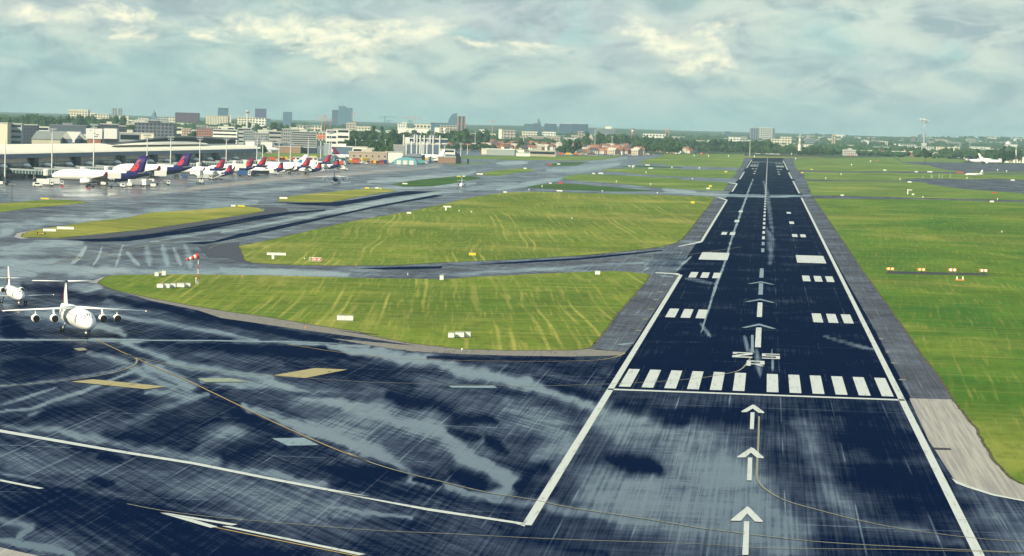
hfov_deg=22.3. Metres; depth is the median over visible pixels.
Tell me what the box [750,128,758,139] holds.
office block
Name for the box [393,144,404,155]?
office block
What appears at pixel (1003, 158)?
poplar
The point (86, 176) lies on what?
parked aircraft
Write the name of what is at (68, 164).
jet bridge
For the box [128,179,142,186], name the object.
box truck
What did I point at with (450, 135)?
broadleaf tree
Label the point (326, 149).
office block
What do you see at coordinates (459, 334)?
equipment box
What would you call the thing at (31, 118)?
broadleaf tree
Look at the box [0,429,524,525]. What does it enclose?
painted mark
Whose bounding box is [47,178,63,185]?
box truck
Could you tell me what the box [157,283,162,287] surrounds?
equipment box
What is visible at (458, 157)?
blast shelter
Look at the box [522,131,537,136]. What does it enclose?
office block
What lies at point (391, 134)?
broadleaf tree
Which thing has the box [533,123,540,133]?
office block
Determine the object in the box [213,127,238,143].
office block
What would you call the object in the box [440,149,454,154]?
office block
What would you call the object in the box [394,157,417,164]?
arched hangar
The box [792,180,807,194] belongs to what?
runway shoulder
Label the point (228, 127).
office block
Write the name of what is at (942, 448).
drain channel
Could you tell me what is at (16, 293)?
business jet
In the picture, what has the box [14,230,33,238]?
concrete shoulder
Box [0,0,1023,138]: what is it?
sky
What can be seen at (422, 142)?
gantry hall
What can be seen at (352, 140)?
broadleaf tree
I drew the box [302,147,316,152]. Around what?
office block
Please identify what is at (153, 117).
church
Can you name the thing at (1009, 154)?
broadleaf tree
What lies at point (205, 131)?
office block
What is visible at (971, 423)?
verge
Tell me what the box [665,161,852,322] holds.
touchdown marking
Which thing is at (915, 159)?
grass
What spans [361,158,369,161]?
box truck
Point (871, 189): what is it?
grass
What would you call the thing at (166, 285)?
equipment box
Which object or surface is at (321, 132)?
city block
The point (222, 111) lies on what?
office block
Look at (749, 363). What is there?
runway designator
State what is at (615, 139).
broadleaf tree
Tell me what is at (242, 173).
box truck
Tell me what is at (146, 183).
box truck
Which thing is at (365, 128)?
office block
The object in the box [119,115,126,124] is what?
broadleaf tree
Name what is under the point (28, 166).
jet bridge
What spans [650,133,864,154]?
woodland
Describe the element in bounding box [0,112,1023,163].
ground
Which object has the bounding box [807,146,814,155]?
broadleaf tree
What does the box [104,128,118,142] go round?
service box
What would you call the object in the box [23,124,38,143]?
office block
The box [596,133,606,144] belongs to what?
broadleaf tree
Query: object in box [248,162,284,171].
parked aircraft
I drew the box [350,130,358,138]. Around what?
broadleaf tree
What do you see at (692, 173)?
grass
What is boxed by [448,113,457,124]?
glass tower
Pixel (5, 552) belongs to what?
concrete shoulder
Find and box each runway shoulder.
[589,274,677,351]
[664,197,725,247]
[724,183,735,191]
[733,171,742,178]
[741,159,749,167]
[783,160,791,169]
[787,172,798,178]
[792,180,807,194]
[801,197,950,398]
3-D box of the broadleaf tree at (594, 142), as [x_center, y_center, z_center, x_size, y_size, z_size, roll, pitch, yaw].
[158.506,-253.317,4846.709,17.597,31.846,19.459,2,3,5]
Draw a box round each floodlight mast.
[3,138,5,179]
[48,128,56,177]
[90,124,97,166]
[144,135,150,163]
[167,136,174,162]
[197,136,203,161]
[223,137,229,160]
[254,135,260,159]
[329,131,333,157]
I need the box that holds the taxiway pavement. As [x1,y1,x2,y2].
[0,144,1023,555]
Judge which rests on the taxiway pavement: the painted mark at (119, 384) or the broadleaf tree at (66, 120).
the painted mark at (119, 384)
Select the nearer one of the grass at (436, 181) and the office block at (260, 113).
the grass at (436, 181)
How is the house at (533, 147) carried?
on the ground at (520, 129)
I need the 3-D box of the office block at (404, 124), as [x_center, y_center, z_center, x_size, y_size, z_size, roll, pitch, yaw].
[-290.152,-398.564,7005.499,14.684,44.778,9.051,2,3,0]
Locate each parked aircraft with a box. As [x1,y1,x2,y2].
[52,156,152,184]
[113,153,195,176]
[179,159,225,174]
[194,165,233,176]
[208,158,254,174]
[224,157,267,166]
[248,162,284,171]
[251,142,279,151]
[265,155,307,165]
[266,158,310,172]
[290,162,322,173]
[295,155,331,164]
[309,159,339,169]
[332,147,348,158]
[421,150,446,158]
[965,155,1002,163]
[977,153,1001,160]
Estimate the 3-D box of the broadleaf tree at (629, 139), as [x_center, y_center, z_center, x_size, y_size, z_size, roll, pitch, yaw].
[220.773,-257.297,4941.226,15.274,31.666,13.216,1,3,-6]
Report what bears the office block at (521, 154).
on the ground at (520, 129)
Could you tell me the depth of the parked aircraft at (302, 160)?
2011.95 m
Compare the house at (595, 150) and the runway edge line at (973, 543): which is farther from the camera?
the house at (595, 150)
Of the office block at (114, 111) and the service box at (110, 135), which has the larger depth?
the office block at (114, 111)
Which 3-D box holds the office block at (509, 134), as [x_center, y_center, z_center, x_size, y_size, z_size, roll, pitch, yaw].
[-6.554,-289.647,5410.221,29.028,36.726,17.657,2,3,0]
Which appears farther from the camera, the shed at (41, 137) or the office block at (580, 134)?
the office block at (580, 134)
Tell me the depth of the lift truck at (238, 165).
1787.61 m
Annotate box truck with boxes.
[37,179,53,185]
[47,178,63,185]
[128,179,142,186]
[142,180,153,186]
[197,173,211,179]
[237,170,250,175]
[264,169,276,174]
[268,157,277,161]
[336,165,347,170]
[352,160,361,163]
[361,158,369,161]
[418,160,426,163]
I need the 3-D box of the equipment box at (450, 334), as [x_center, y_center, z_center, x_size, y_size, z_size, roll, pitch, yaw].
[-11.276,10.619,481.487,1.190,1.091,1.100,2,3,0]
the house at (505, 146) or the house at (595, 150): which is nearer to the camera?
the house at (595, 150)
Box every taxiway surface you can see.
[72,210,324,241]
[188,195,440,243]
[277,191,434,205]
[362,250,661,269]
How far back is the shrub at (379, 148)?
2931.97 m
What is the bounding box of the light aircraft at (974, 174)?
[965,170,982,176]
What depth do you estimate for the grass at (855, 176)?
2557.17 m
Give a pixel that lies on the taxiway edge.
(228, 250)
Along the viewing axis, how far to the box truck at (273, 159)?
2411.07 m
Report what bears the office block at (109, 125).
on the ground at (520, 129)
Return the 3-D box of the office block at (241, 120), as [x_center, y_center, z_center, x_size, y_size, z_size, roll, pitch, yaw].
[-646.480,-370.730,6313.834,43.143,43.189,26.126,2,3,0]
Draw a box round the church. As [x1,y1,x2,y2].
[151,110,156,119]
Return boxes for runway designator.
[732,352,779,365]
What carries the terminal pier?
on the taxiway pavement
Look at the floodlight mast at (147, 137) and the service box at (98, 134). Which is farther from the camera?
the service box at (98, 134)
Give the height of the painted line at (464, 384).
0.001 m
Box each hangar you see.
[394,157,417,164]
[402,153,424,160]
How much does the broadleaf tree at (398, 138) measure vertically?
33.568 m
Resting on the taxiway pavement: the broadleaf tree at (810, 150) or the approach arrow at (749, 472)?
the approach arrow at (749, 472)
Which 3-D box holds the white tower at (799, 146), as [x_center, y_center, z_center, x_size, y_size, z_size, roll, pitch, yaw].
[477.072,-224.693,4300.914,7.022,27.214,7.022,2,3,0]
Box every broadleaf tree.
[11,117,20,122]
[25,114,30,123]
[29,114,34,123]
[32,113,39,123]
[39,116,49,125]
[54,118,62,124]
[63,116,70,122]
[76,114,81,124]
[81,115,87,124]
[88,114,95,123]
[111,116,118,123]
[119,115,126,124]
[188,131,196,135]
[254,123,259,130]
[270,122,277,130]
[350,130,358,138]
[350,138,357,145]
[357,131,363,140]
[358,140,365,145]
[362,130,370,139]
[363,137,376,147]
[367,130,377,140]
[382,137,389,144]
[385,129,394,139]
[389,139,397,145]
[395,130,402,144]
[444,130,454,142]
[450,130,460,143]
[460,129,469,143]
[470,143,478,150]
[474,131,484,144]
[482,128,490,142]
[482,131,488,142]
[516,140,526,148]
[562,139,572,147]
[573,139,582,152]
[581,131,590,144]
[592,134,598,144]
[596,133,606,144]
[605,134,613,142]
[612,134,620,142]
[619,133,627,143]
[626,135,631,143]
[632,135,640,141]
[642,135,649,147]
[642,142,649,151]
[651,143,658,151]
[656,140,666,153]
[662,141,670,151]
[667,142,676,154]
[674,142,683,153]
[691,139,698,146]
[708,145,714,152]
[710,139,718,146]
[719,140,727,145]
[737,145,744,151]
[754,141,761,146]
[764,138,772,155]
[776,147,782,154]
[789,147,796,153]
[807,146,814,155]
[812,147,819,153]
[817,145,822,155]
[824,148,829,155]
[921,148,931,159]
[944,149,950,156]
[973,148,982,158]
[982,149,991,157]
[990,149,999,159]
[998,148,1005,158]
[1005,151,1014,163]
[1009,148,1016,163]
[1016,147,1022,162]
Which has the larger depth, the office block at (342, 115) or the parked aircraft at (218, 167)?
the office block at (342, 115)
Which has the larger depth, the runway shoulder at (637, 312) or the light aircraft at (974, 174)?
the light aircraft at (974, 174)
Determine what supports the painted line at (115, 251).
on the taxiway pavement
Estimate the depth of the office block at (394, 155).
2561.94 m
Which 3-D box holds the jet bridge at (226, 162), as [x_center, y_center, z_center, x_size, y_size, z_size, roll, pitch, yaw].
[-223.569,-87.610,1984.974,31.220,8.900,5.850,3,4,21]
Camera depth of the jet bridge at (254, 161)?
2064.12 m
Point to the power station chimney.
(923, 138)
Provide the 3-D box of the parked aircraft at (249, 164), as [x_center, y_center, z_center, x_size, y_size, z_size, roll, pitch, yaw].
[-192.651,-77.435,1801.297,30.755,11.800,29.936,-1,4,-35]
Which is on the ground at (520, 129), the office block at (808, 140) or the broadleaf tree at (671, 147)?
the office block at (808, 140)
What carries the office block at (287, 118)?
on the ground at (520, 129)
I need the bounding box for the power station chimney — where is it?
[921,129,925,142]
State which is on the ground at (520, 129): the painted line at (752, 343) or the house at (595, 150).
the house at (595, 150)
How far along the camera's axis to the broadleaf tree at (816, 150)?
4643.98 m
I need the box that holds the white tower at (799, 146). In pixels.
[798,134,801,150]
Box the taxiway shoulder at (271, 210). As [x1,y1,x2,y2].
[33,207,288,239]
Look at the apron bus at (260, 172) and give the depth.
1821.22 m
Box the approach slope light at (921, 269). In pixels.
[917,268,925,272]
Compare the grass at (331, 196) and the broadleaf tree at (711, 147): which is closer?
the grass at (331, 196)
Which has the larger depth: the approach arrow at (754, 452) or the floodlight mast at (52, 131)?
the floodlight mast at (52, 131)
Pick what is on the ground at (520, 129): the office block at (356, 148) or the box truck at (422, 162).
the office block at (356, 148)
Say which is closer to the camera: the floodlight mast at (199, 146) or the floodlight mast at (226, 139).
the floodlight mast at (199, 146)
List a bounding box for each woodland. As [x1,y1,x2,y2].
[0,114,222,128]
[210,120,547,142]
[467,130,700,146]
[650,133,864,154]
[808,133,1023,158]
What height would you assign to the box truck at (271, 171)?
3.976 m
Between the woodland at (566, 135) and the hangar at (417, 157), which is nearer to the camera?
the hangar at (417, 157)
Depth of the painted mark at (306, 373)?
407.96 m
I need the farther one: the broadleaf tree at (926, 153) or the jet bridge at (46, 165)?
the broadleaf tree at (926, 153)
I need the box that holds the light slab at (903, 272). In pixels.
[886,271,987,274]
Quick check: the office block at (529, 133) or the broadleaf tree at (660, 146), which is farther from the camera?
the office block at (529, 133)
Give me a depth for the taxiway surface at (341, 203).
1300.56 m
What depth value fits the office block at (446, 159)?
2602.13 m
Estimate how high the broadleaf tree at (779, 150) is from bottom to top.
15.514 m
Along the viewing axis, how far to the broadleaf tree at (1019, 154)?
4254.31 m
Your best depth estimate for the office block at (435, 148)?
3402.03 m
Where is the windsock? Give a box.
[187,253,198,283]
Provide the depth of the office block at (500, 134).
5401.18 m
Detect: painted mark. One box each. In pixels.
[0,339,337,343]
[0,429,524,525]
[0,479,40,488]
[71,379,165,388]
[162,513,216,527]
[165,513,235,524]
[197,378,247,381]
[223,526,362,554]
[272,438,317,445]
[277,368,345,377]
[450,386,496,387]
[655,272,680,274]
[953,479,1023,500]
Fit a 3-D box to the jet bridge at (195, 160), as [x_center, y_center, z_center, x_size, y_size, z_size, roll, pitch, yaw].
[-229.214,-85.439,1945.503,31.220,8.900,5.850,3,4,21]
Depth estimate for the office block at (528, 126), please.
9000.20 m
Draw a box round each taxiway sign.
[43,228,55,230]
[57,226,73,229]
[267,252,285,258]
[309,257,320,261]
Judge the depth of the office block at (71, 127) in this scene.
3301.15 m
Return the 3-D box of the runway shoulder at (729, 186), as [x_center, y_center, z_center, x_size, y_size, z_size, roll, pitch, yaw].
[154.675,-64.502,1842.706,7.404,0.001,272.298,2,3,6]
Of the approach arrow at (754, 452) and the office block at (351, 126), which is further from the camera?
the office block at (351, 126)
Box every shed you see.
[31,131,66,143]
[62,131,80,143]
[79,132,86,142]
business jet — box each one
[0,267,53,306]
[450,180,465,188]
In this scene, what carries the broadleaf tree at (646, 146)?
on the ground at (520, 129)
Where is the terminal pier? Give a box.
[0,136,260,178]
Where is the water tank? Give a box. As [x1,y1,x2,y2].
[317,134,324,147]
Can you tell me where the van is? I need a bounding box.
[33,182,42,185]
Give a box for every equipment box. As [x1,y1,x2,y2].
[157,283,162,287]
[163,283,169,287]
[177,283,184,287]
[337,315,353,320]
[448,332,454,337]
[455,331,463,337]
[465,331,470,336]
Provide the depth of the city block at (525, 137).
6049.85 m
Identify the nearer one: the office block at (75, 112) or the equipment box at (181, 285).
the equipment box at (181, 285)
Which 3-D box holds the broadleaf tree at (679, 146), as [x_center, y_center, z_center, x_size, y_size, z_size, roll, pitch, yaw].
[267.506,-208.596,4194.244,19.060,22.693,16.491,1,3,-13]
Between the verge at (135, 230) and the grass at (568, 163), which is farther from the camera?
the grass at (568, 163)
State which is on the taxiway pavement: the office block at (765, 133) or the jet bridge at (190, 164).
the jet bridge at (190, 164)
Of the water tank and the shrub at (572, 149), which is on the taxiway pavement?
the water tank
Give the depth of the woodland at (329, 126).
7554.56 m
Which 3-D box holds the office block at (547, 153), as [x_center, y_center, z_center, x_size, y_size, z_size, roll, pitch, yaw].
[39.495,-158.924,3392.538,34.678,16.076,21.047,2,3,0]
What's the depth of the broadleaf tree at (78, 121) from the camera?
4815.80 m
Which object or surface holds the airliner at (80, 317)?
on the taxiway pavement
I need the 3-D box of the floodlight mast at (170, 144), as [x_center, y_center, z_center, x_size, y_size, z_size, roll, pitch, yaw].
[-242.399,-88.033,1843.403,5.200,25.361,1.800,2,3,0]
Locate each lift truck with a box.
[108,173,124,187]
[154,171,169,184]
[196,170,203,183]
[236,163,245,174]
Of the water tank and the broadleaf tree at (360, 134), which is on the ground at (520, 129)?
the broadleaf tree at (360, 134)
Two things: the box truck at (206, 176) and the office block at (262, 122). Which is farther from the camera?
the office block at (262, 122)
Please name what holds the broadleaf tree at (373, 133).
on the ground at (520, 129)
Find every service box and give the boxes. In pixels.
[86,128,103,142]
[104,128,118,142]
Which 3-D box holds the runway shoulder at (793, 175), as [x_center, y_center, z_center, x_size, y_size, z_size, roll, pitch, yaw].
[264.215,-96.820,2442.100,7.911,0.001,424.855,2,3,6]
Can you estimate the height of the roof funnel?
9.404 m
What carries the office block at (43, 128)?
on the ground at (520, 129)
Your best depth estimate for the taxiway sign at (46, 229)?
864.09 m
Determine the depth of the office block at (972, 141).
9500.81 m
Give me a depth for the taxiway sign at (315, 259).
724.71 m
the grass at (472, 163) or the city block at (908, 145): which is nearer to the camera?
the grass at (472, 163)
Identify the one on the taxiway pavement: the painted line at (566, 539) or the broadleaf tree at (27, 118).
the painted line at (566, 539)
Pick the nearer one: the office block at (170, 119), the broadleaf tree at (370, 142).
the broadleaf tree at (370, 142)
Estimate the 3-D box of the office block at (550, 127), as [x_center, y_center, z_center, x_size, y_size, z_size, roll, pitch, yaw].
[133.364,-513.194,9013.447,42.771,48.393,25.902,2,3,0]
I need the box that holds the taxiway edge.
[198,242,252,264]
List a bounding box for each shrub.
[260,145,266,153]
[374,145,385,151]
[384,146,394,151]
[559,146,567,152]
[566,145,575,153]
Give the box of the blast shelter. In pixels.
[455,152,461,162]
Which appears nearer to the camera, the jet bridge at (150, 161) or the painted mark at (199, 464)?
the painted mark at (199, 464)
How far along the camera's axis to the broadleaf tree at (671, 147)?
4016.91 m
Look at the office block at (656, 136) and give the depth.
5600.82 m
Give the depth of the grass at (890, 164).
3327.35 m
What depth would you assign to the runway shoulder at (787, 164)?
3151.40 m
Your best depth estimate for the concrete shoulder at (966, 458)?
332.28 m
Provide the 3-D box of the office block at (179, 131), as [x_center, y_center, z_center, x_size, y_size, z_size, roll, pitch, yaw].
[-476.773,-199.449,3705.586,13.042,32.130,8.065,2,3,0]
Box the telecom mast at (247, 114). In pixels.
[245,110,249,127]
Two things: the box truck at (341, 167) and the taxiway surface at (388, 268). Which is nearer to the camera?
the taxiway surface at (388, 268)
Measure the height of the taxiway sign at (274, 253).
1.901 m
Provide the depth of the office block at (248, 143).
3001.72 m
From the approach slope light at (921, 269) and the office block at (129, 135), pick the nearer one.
the approach slope light at (921, 269)
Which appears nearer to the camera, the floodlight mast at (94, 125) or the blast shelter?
the floodlight mast at (94, 125)
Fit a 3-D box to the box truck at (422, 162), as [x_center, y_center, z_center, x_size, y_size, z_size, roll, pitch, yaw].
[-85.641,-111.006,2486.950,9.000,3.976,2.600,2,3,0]
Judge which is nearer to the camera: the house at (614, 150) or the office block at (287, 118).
the house at (614, 150)
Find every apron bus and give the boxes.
[252,170,268,174]
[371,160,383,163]
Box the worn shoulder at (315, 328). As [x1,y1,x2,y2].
[123,292,624,356]
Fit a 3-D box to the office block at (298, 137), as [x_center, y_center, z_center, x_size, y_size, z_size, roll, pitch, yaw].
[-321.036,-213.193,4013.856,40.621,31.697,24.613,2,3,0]
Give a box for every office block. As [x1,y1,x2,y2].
[0,122,10,143]
[11,123,23,143]
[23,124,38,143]
[39,126,50,130]
[49,123,89,132]
[68,109,89,118]
[95,113,109,120]
[100,122,119,142]
[112,108,116,118]
[118,108,121,116]
[119,125,126,131]
[119,130,140,141]
[131,120,147,123]
[134,121,176,137]
[140,133,154,138]
[157,116,166,121]
[167,117,174,121]
[175,112,199,122]
[177,127,182,135]
[182,128,191,135]
[196,127,212,136]
[205,115,228,124]
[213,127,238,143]
[218,107,228,115]
[218,125,235,128]
[237,116,255,125]
[237,126,252,143]
[243,130,253,143]
[245,140,254,145]
[254,118,266,126]
[254,131,268,144]
[255,108,265,117]
[258,128,272,132]
[261,141,272,146]
[269,129,282,141]
[273,146,301,152]
[282,127,308,143]
[283,112,291,125]
[291,130,317,145]
[293,157,318,161]
[296,125,309,128]
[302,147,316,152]
[309,121,323,126]
[312,126,321,130]
[324,143,330,155]
[326,129,336,151]
[332,109,337,125]
[333,144,352,156]
[337,129,349,145]
[338,106,345,124]
[346,107,352,122]
[346,122,355,129]
[348,149,387,161]
[352,146,367,150]
[356,126,370,130]
[385,151,403,160]
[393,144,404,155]
[397,128,429,134]
[402,122,406,127]
[404,143,441,153]
[414,124,430,129]
[430,122,447,131]
[438,156,455,162]
[440,125,457,133]
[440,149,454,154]
[457,116,465,129]
[481,148,486,153]
[486,148,514,155]
[498,129,501,138]
[502,130,515,138]
[515,149,523,154]
[516,152,529,155]
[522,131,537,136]
[524,123,532,130]
[529,150,555,156]
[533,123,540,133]
[543,131,555,136]
[544,123,556,131]
[559,123,571,133]
[572,124,587,133]
[578,131,582,137]
[588,128,594,134]
[596,128,614,135]
[643,133,664,138]
[741,137,747,141]
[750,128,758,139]
[759,127,772,139]
[771,139,779,143]
[780,137,791,144]
[805,138,815,143]
[832,134,835,143]
[842,148,857,155]
[861,150,922,156]
[969,139,975,144]
[1004,156,1023,162]
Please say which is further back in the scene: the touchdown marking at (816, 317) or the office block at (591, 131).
the office block at (591, 131)
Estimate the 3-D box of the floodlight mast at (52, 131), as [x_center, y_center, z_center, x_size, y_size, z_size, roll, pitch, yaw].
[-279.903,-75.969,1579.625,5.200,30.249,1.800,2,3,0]
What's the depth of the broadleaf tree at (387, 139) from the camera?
3378.60 m
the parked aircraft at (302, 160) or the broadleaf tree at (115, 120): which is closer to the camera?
the parked aircraft at (302, 160)
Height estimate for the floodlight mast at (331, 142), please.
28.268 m
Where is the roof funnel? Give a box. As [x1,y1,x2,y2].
[67,131,80,142]
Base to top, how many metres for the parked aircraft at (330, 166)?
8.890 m
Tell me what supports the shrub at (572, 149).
on the ground at (520, 129)
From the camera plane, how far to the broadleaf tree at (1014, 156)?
4186.95 m
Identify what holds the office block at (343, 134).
on the ground at (520, 129)
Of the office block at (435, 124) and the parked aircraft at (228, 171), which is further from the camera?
the office block at (435, 124)
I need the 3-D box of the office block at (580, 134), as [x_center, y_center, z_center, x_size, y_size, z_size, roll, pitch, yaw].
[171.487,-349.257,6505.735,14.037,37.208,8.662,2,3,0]
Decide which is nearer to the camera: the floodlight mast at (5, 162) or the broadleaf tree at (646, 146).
the floodlight mast at (5, 162)
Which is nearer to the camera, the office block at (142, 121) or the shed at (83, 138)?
the shed at (83, 138)
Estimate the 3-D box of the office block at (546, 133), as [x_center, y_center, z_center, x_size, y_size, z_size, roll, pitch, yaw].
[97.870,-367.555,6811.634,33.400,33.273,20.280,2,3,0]
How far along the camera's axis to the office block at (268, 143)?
3051.78 m
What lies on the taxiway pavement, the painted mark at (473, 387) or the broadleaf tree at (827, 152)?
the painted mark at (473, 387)
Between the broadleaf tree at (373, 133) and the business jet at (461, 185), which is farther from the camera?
the broadleaf tree at (373, 133)
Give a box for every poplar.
[379,126,383,141]
[1001,146,1005,164]
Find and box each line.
[9,354,137,385]
[52,240,172,263]
[97,340,367,460]
[130,504,1023,552]
[137,357,750,385]
[210,202,404,247]
[215,527,356,555]
[289,344,624,360]
[349,453,1022,552]
[448,247,736,269]
[523,160,984,555]
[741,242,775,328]
[751,335,753,351]
[755,158,767,346]
[756,416,1023,541]
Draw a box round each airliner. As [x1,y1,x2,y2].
[2,279,145,337]
[318,170,353,183]
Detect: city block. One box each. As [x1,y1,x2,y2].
[309,131,325,140]
[519,136,543,138]
[545,136,559,141]
[898,144,916,146]
[914,146,934,149]
[936,147,960,150]
[969,146,990,148]
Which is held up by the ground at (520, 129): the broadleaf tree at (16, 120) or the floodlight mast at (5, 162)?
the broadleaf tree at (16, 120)
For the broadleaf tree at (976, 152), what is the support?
on the ground at (520, 129)
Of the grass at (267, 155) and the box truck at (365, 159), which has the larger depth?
the grass at (267, 155)
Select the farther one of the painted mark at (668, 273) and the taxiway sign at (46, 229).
the taxiway sign at (46, 229)
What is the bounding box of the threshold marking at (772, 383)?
[608,369,904,400]
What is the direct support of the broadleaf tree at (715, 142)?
on the ground at (520, 129)
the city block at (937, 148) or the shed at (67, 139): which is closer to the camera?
the shed at (67, 139)
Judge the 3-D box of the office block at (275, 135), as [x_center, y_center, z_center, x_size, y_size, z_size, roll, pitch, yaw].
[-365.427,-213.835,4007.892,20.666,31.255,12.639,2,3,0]
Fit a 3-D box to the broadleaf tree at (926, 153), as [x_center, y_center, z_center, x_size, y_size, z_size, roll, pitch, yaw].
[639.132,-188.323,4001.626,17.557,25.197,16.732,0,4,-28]
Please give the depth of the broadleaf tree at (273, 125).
4516.81 m
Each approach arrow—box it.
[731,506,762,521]
[737,447,763,457]
[741,405,763,412]
[742,521,748,554]
[747,458,751,479]
[750,412,754,428]
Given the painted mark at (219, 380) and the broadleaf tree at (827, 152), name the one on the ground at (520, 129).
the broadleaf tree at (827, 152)
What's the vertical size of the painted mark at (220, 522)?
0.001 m
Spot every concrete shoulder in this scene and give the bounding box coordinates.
[0,547,36,555]
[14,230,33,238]
[909,398,1023,499]
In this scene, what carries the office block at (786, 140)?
on the ground at (520, 129)
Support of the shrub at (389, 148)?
on the ground at (520, 129)
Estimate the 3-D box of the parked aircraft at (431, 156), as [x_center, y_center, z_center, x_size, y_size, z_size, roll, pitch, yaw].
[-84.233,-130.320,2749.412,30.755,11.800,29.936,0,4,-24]
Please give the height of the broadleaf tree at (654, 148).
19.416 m
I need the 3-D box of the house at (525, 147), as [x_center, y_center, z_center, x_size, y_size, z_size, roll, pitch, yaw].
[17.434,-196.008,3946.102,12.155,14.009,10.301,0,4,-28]
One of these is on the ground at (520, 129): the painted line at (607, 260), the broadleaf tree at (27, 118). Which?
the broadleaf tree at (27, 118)
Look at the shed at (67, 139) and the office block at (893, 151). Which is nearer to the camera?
the shed at (67, 139)
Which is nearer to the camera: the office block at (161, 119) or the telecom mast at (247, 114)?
the telecom mast at (247, 114)
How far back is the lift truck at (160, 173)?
1483.45 m
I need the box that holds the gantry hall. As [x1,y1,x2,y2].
[403,135,447,154]
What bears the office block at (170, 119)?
on the ground at (520, 129)
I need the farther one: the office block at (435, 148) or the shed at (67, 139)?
the office block at (435, 148)
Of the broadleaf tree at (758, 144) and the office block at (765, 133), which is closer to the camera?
the broadleaf tree at (758, 144)
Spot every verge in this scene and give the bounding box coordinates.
[21,206,264,237]
[97,272,650,350]
[237,193,714,265]
[742,156,821,157]
[814,199,1023,484]
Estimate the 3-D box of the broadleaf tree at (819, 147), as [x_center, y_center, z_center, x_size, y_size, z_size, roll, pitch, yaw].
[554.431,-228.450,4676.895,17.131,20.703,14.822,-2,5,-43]
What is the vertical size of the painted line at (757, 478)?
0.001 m
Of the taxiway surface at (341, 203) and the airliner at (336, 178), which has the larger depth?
the airliner at (336, 178)
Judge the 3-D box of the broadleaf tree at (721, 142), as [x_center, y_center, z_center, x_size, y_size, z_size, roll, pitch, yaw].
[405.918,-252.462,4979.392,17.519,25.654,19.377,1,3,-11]
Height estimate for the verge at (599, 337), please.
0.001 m
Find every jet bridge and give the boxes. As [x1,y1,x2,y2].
[0,164,49,179]
[16,163,89,177]
[39,163,86,176]
[59,162,110,169]
[81,161,114,169]
[108,160,121,165]
[148,159,175,164]
[158,159,201,166]
[190,158,218,164]
[203,157,237,165]
[218,157,247,163]
[228,156,259,163]
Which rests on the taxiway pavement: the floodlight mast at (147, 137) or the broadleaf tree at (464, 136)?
the floodlight mast at (147, 137)
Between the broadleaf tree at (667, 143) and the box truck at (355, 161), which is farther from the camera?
the broadleaf tree at (667, 143)
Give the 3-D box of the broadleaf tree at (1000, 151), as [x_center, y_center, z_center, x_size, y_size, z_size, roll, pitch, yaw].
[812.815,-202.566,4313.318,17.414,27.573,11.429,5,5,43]
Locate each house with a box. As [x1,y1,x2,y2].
[499,143,509,148]
[519,144,527,151]
[531,145,536,149]
[590,147,597,153]
[607,146,618,154]
[618,147,624,154]
[622,146,630,153]
[631,146,643,154]
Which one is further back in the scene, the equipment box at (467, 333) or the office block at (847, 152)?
the office block at (847, 152)
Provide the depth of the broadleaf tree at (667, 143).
4152.59 m
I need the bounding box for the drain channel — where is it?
[932,447,950,449]
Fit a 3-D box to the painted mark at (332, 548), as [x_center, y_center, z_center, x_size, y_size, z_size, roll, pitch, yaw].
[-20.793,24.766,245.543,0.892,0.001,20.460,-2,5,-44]
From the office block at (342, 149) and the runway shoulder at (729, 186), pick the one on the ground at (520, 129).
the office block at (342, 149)
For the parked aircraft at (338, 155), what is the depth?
2558.97 m
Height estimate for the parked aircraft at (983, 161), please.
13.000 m
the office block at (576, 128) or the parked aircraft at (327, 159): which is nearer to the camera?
the parked aircraft at (327, 159)
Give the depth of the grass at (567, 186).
1697.67 m
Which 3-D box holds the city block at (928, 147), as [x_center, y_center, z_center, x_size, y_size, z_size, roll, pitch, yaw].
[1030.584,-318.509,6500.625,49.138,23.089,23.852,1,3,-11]
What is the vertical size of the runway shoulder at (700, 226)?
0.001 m
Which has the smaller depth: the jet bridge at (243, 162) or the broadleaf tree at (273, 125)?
the jet bridge at (243, 162)
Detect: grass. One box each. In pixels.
[0,200,86,211]
[259,153,332,157]
[278,188,394,201]
[393,176,479,186]
[453,162,492,164]
[461,156,623,160]
[475,168,534,175]
[529,183,650,190]
[545,162,585,165]
[561,174,727,190]
[602,168,736,177]
[623,166,681,167]
[638,154,743,167]
[793,157,1023,173]
[803,172,1023,180]
[806,181,1023,199]
[895,157,966,162]
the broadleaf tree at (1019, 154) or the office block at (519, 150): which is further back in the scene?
the broadleaf tree at (1019, 154)
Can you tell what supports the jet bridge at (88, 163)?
on the taxiway pavement

